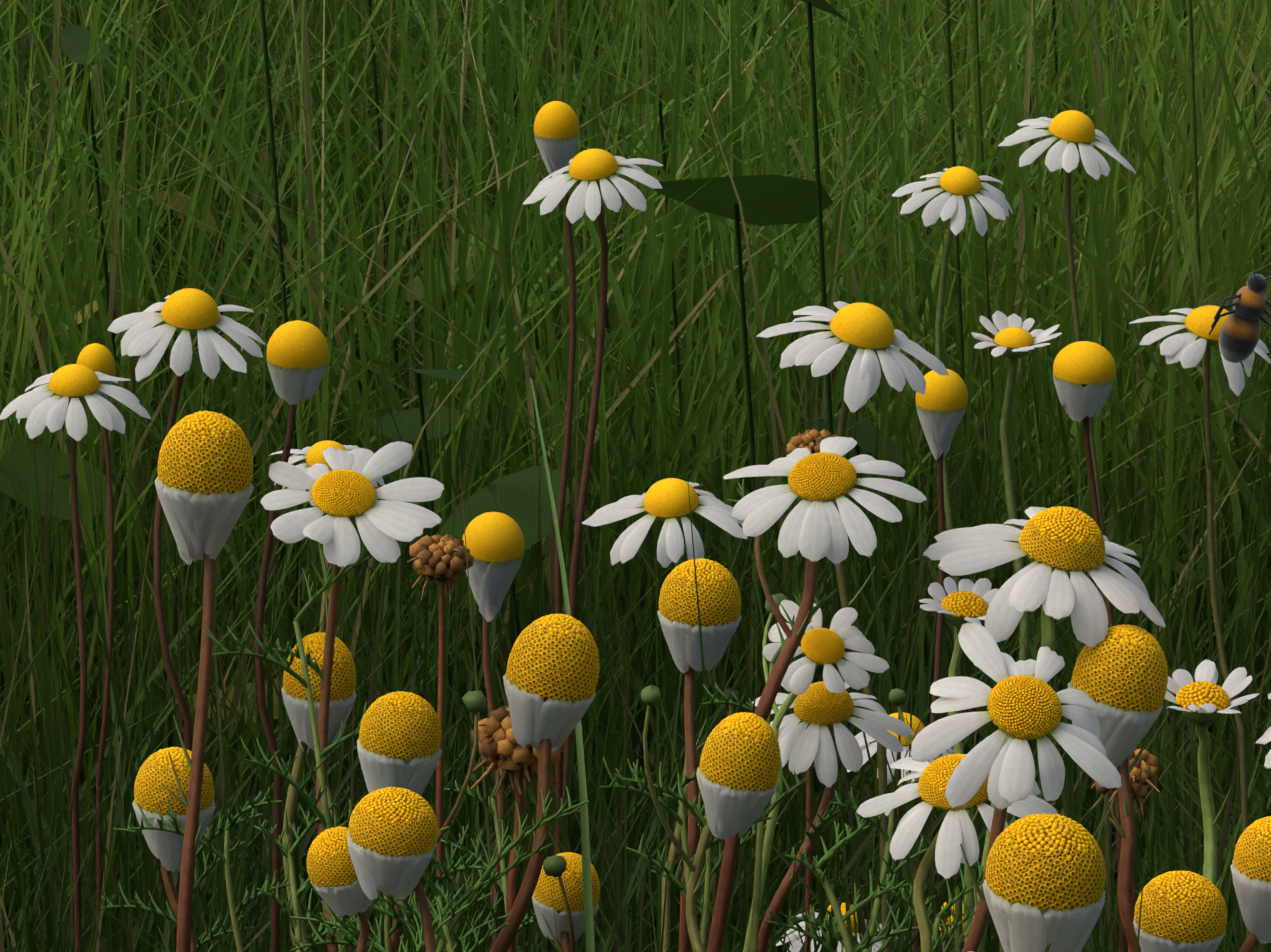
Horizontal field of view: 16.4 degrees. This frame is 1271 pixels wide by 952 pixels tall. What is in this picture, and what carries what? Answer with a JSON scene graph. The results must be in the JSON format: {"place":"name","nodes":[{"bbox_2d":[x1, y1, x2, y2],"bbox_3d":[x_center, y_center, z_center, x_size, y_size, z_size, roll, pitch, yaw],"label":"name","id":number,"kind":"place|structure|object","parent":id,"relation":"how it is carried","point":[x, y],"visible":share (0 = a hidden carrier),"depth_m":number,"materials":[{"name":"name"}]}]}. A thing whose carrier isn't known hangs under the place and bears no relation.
{"place":"outdoors","nodes":[
{"label":"outdoors","id":0,"kind":"place"},
{"bbox_2d":[0,459,1270,951],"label":"meadow grass","id":1,"kind":"structure","parent":0,"point":[852,867],"depth_m":0.80,"materials":[{"name":"green plant"}]},
{"bbox_2d":[0,209,1270,951],"bbox_3d":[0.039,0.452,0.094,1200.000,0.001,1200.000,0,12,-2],"label":"meadow","id":2,"kind":"structure","parent":0,"point":[350,632],"depth_m":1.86,"materials":[{"name":"plant"}]},
{"bbox_2d":[0,364,150,951],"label":"chamomile","id":3,"kind":"object","parent":2,"relation":"on","point":[39,409],"visible":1,"depth_m":0.75,"materials":[{"name":"white plant"}]},
{"bbox_2d":[76,343,114,951],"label":"chamomile","id":4,"kind":"object","parent":2,"relation":"on","point":[95,357],"visible":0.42,"depth_m":0.99,"materials":[{"name":"plant"}]},
{"bbox_2d":[132,747,215,951],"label":"chamomile","id":5,"kind":"object","parent":2,"relation":"on","point":[151,793],"visible":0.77,"depth_m":0.61,"materials":[{"name":"yellow plant"}]},
{"bbox_2d":[100,808,262,948],"bbox_3d":[-0.064,0.188,0.652,0.023,0.289,0.014,1,12,7],"label":"chamomile foliage","id":6,"kind":"object","parent":2,"relation":"on","point":[216,832],"visible":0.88,"depth_m":0.62,"materials":[{"name":"green plant"}]},
{"bbox_2d":[107,288,265,928],"bbox_3d":[-0.075,0.139,0.756,0.027,0.342,0.060,0,12,-2],"label":"chamomile","id":7,"kind":"object","parent":2,"relation":"on","point":[187,313],"visible":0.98,"depth_m":0.73,"materials":[{"name":"white plant"}]},
{"bbox_2d":[155,411,253,951],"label":"chamomile","id":8,"kind":"object","parent":2,"relation":"on","point":[204,486],"visible":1,"depth_m":0.57,"materials":[{"name":"yellow plant"}]},
{"bbox_2d":[129,787,290,951],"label":"chamomile foliage","id":9,"kind":"object","parent":2,"relation":"on","point":[225,859],"visible":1,"depth_m":0.58,"materials":[{"name":"green plant"}]},
{"bbox_2d":[203,547,378,951],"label":"chamomile foliage","id":10,"kind":"object","parent":2,"relation":"on","point":[330,580],"visible":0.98,"depth_m":0.55,"materials":[{"name":"green plant"}]},
{"bbox_2d":[254,320,328,951],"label":"chamomile","id":11,"kind":"object","parent":2,"relation":"on","point":[297,352],"visible":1,"depth_m":0.75,"materials":[{"name":"yellow plant"}]},
{"bbox_2d":[254,796,355,951],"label":"chamomile foliage","id":12,"kind":"object","parent":2,"relation":"on","point":[295,893],"visible":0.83,"depth_m":0.55,"materials":[{"name":"green plant"}]},
{"bbox_2d":[281,632,355,951],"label":"chamomile","id":13,"kind":"object","parent":2,"relation":"on","point":[342,692],"visible":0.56,"depth_m":0.58,"materials":[{"name":"yellow plant"}]},
{"bbox_2d":[269,440,384,825],"bbox_3d":[-0.060,0.139,0.872,0.023,0.293,0.051,0,12,-2],"label":"chamomile","id":14,"kind":"object","parent":2,"relation":"on","point":[313,455],"visible":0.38,"depth_m":0.85,"materials":[{"name":"white plant"}]},
{"bbox_2d":[307,826,379,951],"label":"chamomile","id":15,"kind":"object","parent":2,"relation":"on","point":[334,881],"visible":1,"depth_m":0.49,"materials":[{"name":"yellow plant"}]},
{"bbox_2d":[260,441,444,951],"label":"chamomile","id":16,"kind":"object","parent":2,"relation":"on","point":[342,493],"visible":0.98,"depth_m":0.55,"materials":[{"name":"white plant"}]},
{"bbox_2d":[290,883,469,951],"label":"chamomile foliage","id":17,"kind":"object","parent":2,"relation":"on","point":[379,947],"visible":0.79,"depth_m":0.53,"materials":[{"name":"green plant"}]},
{"bbox_2d":[290,826,481,951],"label":"chamomile foliage","id":18,"kind":"object","parent":2,"relation":"on","point":[389,931],"visible":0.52,"depth_m":0.54,"materials":[{"name":"green plant"}]},
{"bbox_2d":[347,787,455,951],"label":"chamomile","id":19,"kind":"object","parent":2,"relation":"on","point":[392,835],"visible":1,"depth_m":0.48,"materials":[{"name":"yellow plant"}]},
{"bbox_2d":[357,690,485,951],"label":"chamomile","id":20,"kind":"object","parent":2,"relation":"on","point":[399,740],"visible":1,"depth_m":0.54,"materials":[{"name":"yellow plant"}]},
{"bbox_2d":[407,532,473,951],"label":"dry seed head","id":21,"kind":"object","parent":2,"relation":"on","point":[441,560],"visible":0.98,"depth_m":0.67},
{"bbox_2d":[371,885,509,951],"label":"chamomile foliage","id":22,"kind":"object","parent":2,"relation":"on","point":[476,922],"visible":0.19,"depth_m":0.57,"materials":[{"name":"green plant"}]},
{"bbox_2d":[377,853,508,951],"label":"chamomile foliage","id":23,"kind":"object","parent":2,"relation":"on","point":[443,933],"visible":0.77,"depth_m":0.54,"materials":[{"name":"green plant"}]},
{"bbox_2d":[369,786,588,951],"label":"chamomile foliage","id":24,"kind":"object","parent":2,"relation":"on","point":[503,853],"visible":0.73,"depth_m":0.54,"materials":[{"name":"green plant"}]},
{"bbox_2d":[462,512,524,945],"bbox_3d":[-0.025,0.153,0.811,0.011,0.292,0.041,0,12,-2],"label":"chamomile","id":25,"kind":"object","parent":2,"relation":"on","point":[495,544],"visible":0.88,"depth_m":0.79,"materials":[{"name":"yellow plant"}]},
{"bbox_2d":[440,769,579,951],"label":"chamomile foliage","id":26,"kind":"object","parent":2,"relation":"on","point":[502,880],"visible":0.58,"depth_m":0.63,"materials":[{"name":"green plant"}]},
{"bbox_2d":[470,705,565,951],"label":"dry seed head","id":27,"kind":"object","parent":2,"relation":"on","point":[499,746],"visible":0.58,"depth_m":0.58},
{"bbox_2d":[489,614,599,951],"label":"chamomile","id":28,"kind":"object","parent":2,"relation":"on","point":[550,677],"visible":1,"depth_m":0.54,"materials":[{"name":"yellow plant"}]},
{"bbox_2d":[534,101,578,853],"bbox_3d":[-0.017,0.088,0.992,0.010,0.342,0.048,0,12,-2],"label":"chamomile","id":29,"kind":"object","parent":2,"relation":"on","point":[556,129],"visible":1,"depth_m":0.98,"materials":[{"name":"plant"}]},
{"bbox_2d":[530,378,594,951],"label":"flower stem","id":30,"kind":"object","parent":2,"relation":"on","point":[587,894],"depth_m":0.56,"materials":[{"name":"green plant"}]},
{"bbox_2d":[532,852,599,951],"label":"chamomile","id":31,"kind":"object","parent":2,"relation":"on","point":[565,874],"visible":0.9,"depth_m":0.57,"materials":[{"name":"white plant"}]},
{"bbox_2d":[523,149,663,948],"bbox_3d":[-0.008,0.104,0.917,0.029,0.343,0.060,0,12,-2],"label":"chamomile","id":32,"kind":"object","parent":2,"relation":"on","point":[593,169],"visible":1,"depth_m":0.90,"materials":[{"name":"white plant"}]},
{"bbox_2d":[0,0,1270,929],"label":"meadow herb leaves","id":33,"kind":"object","parent":2,"relation":"on","point":[771,198],"visible":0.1,"depth_m":1.35,"materials":[{"name":"green plant"}]},
{"bbox_2d":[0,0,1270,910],"bbox_3d":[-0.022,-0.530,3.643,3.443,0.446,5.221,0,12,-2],"label":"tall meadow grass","id":34,"kind":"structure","parent":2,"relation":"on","point":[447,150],"depth_m":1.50,"materials":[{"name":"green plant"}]},
{"bbox_2d":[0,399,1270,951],"bbox_3d":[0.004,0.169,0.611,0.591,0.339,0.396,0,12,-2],"label":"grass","id":35,"kind":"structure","parent":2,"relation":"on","point":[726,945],"depth_m":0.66,"materials":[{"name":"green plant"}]},
{"bbox_2d":[582,478,747,951],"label":"chamomile","id":36,"kind":"object","parent":2,"relation":"on","point":[666,500],"visible":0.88,"depth_m":0.73,"materials":[{"name":"white plant"}]},
{"bbox_2d":[599,757,771,951],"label":"chamomile foliage","id":37,"kind":"object","parent":2,"relation":"on","point":[680,819],"visible":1,"depth_m":0.54,"materials":[{"name":"green plant"}]},
{"bbox_2d":[658,558,741,951],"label":"chamomile","id":38,"kind":"object","parent":2,"relation":"on","point":[719,596],"visible":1,"depth_m":0.63,"materials":[{"name":"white plant"}]},
{"bbox_2d":[620,685,780,951],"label":"chamomile","id":39,"kind":"object","parent":2,"relation":"on","point":[737,773],"visible":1,"depth_m":0.53,"materials":[{"name":"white plant"}]},
{"bbox_2d":[650,782,778,951],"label":"chamomile foliage","id":40,"kind":"object","parent":2,"relation":"on","point":[703,907],"visible":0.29,"depth_m":0.61,"materials":[{"name":"green plant"}]},
{"bbox_2d":[701,588,835,951],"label":"chamomile foliage","id":41,"kind":"object","parent":2,"relation":"on","point":[751,708],"visible":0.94,"depth_m":0.56,"materials":[{"name":"green plant"}]},
{"bbox_2d":[787,428,836,951],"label":"dry seed head","id":42,"kind":"object","parent":2,"relation":"on","point":[810,440],"visible":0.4,"depth_m":0.77},
{"bbox_2d":[743,592,889,951],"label":"chamomile","id":43,"kind":"object","parent":2,"relation":"on","point":[825,647],"visible":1,"depth_m":0.57,"materials":[{"name":"white plant"}]},
{"bbox_2d":[707,437,926,951],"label":"chamomile","id":44,"kind":"object","parent":2,"relation":"on","point":[817,526],"visible":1,"depth_m":0.55,"materials":[{"name":"white plant"}]},
{"bbox_2d":[752,681,913,951],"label":"chamomile","id":45,"kind":"object","parent":2,"relation":"on","point":[820,709],"visible":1,"depth_m":0.57,"materials":[{"name":"white plant"}]},
{"bbox_2d":[776,903,909,951],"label":"chamomile","id":46,"kind":"object","parent":2,"relation":"on","point":[797,945],"visible":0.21,"depth_m":0.85,"materials":[{"name":"white plant"}]},
{"bbox_2d":[784,812,908,951],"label":"chamomile foliage","id":47,"kind":"object","parent":2,"relation":"on","point":[843,938],"visible":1,"depth_m":0.48,"materials":[{"name":"green plant"}]},
{"bbox_2d":[757,301,948,951],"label":"chamomile","id":48,"kind":"object","parent":2,"relation":"on","point":[864,333],"visible":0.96,"depth_m":0.69,"materials":[{"name":"white plant"}]},
{"bbox_2d":[766,895,952,951],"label":"feathery leaf","id":49,"kind":"object","parent":2,"relation":"on","point":[867,938],"visible":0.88,"depth_m":0.54,"materials":[{"name":"green plant"}]},
{"bbox_2d":[829,772,930,951],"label":"feathery leaf","id":50,"kind":"object","parent":2,"relation":"on","point":[881,880],"visible":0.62,"depth_m":0.56,"materials":[{"name":"green plant"}]},
{"bbox_2d":[847,712,953,911],"bbox_3d":[0.054,0.164,0.893,0.028,0.235,0.046,-2,12,-9],"label":"chamomile","id":51,"kind":"object","parent":2,"relation":"on","point":[859,737],"visible":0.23,"depth_m":0.88,"materials":[{"name":"white plant"}]},
{"bbox_2d":[878,862,983,951],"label":"feathery leaf","id":52,"kind":"object","parent":2,"relation":"on","point":[939,941],"visible":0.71,"depth_m":0.52,"materials":[{"name":"green plant"}]},
{"bbox_2d":[913,369,967,951],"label":"chamomile","id":53,"kind":"object","parent":2,"relation":"on","point":[941,404],"visible":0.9,"depth_m":0.88,"materials":[{"name":"white plant"}]},
{"bbox_2d":[889,577,998,941],"bbox_3d":[0.051,0.167,0.724,0.020,0.300,0.046,0,12,-2],"label":"chamomile","id":54,"kind":"object","parent":2,"relation":"on","point":[969,601],"visible":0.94,"depth_m":0.71,"materials":[{"name":"white plant"}]},
{"bbox_2d":[939,902,963,950],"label":"chamomile","id":55,"kind":"object","parent":2,"relation":"on","point":[951,916],"visible":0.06,"depth_m":0.98,"materials":[{"name":"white plant"}]},
{"bbox_2d":[892,166,1012,951],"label":"chamomile","id":56,"kind":"object","parent":2,"relation":"on","point":[957,184],"visible":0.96,"depth_m":0.95,"materials":[{"name":"white plant"}]},
{"bbox_2d":[856,753,1057,951],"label":"chamomile","id":57,"kind":"object","parent":2,"relation":"on","point":[955,831],"visible":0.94,"depth_m":0.49,"materials":[{"name":"white plant"}]},
{"bbox_2d":[961,798,1054,916],"bbox_3d":[0.047,0.189,0.611,0.015,0.304,0.008,0,12,-2],"label":"chamomile leaf sprig","id":58,"kind":"object","parent":2,"relation":"on","point":[974,865],"visible":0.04,"depth_m":0.58,"materials":[{"name":"green plant"}]},
{"bbox_2d":[910,623,1121,951],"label":"chamomile","id":59,"kind":"object","parent":2,"relation":"on","point":[1021,702],"visible":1,"depth_m":0.48,"materials":[{"name":"white plant"}]},
{"bbox_2d":[971,311,1061,951],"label":"chamomile","id":60,"kind":"object","parent":2,"relation":"on","point":[1013,341],"visible":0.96,"depth_m":0.85,"materials":[{"name":"white plant"}]},
{"bbox_2d":[922,506,1165,951],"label":"chamomile","id":61,"kind":"object","parent":2,"relation":"on","point":[1058,545],"visible":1,"depth_m":0.55,"materials":[{"name":"white plant"}]},
{"bbox_2d":[983,813,1105,951],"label":"chamomile","id":62,"kind":"object","parent":2,"relation":"on","point":[1044,883],"visible":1,"depth_m":0.44,"materials":[{"name":"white plant"}]},
{"bbox_2d":[998,110,1135,951],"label":"chamomile","id":63,"kind":"object","parent":2,"relation":"on","point":[1070,132],"visible":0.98,"depth_m":0.88,"materials":[{"name":"white plant"}]},
{"bbox_2d":[1053,341,1126,951],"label":"chamomile","id":64,"kind":"object","parent":2,"relation":"on","point":[1084,374],"visible":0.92,"depth_m":0.80,"materials":[{"name":"white plant"}]},
{"bbox_2d":[1068,624,1167,951],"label":"chamomile","id":65,"kind":"object","parent":2,"relation":"on","point":[1120,675],"visible":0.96,"depth_m":0.55,"materials":[{"name":"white plant"}]},
{"bbox_2d":[1090,748,1159,951],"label":"dry seed head","id":66,"kind":"object","parent":2,"relation":"on","point":[1142,774],"visible":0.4,"depth_m":0.63},
{"bbox_2d":[1133,871,1226,951],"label":"chamomile","id":67,"kind":"object","parent":2,"relation":"on","point":[1183,911],"visible":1,"depth_m":0.52,"materials":[{"name":"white plant"}]},
{"bbox_2d":[1130,305,1270,951],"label":"chamomile","id":68,"kind":"object","parent":2,"relation":"on","point":[1187,350],"visible":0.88,"depth_m":0.70,"materials":[{"name":"white plant"}]},
{"bbox_2d":[1194,269,1270,362],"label":"bee","id":69,"kind":"object","parent":68,"relation":"attached to","point":[1239,335],"visible":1,"depth_m":0.69,"materials":[{"name":"fur"}]},
{"bbox_2d":[1164,659,1258,886],"bbox_3d":[0.080,0.182,0.635,0.016,0.308,0.048,0,12,-2],"label":"chamomile","id":70,"kind":"object","parent":2,"relation":"on","point":[1203,701],"visible":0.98,"depth_m":0.62,"materials":[{"name":"white plant"}]},
{"bbox_2d":[1225,816,1270,951],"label":"chamomile","id":71,"kind":"object","parent":2,"relation":"on","point":[1250,866],"visible":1,"depth_m":0.52,"materials":[{"name":"white plant"}]},
{"bbox_2d":[1256,693,1270,768],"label":"chamomile","id":72,"kind":"object","parent":2,"relation":"on","point":[1265,738],"visible":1,"depth_m":0.55,"materials":[{"name":"white plant"}]}
]}

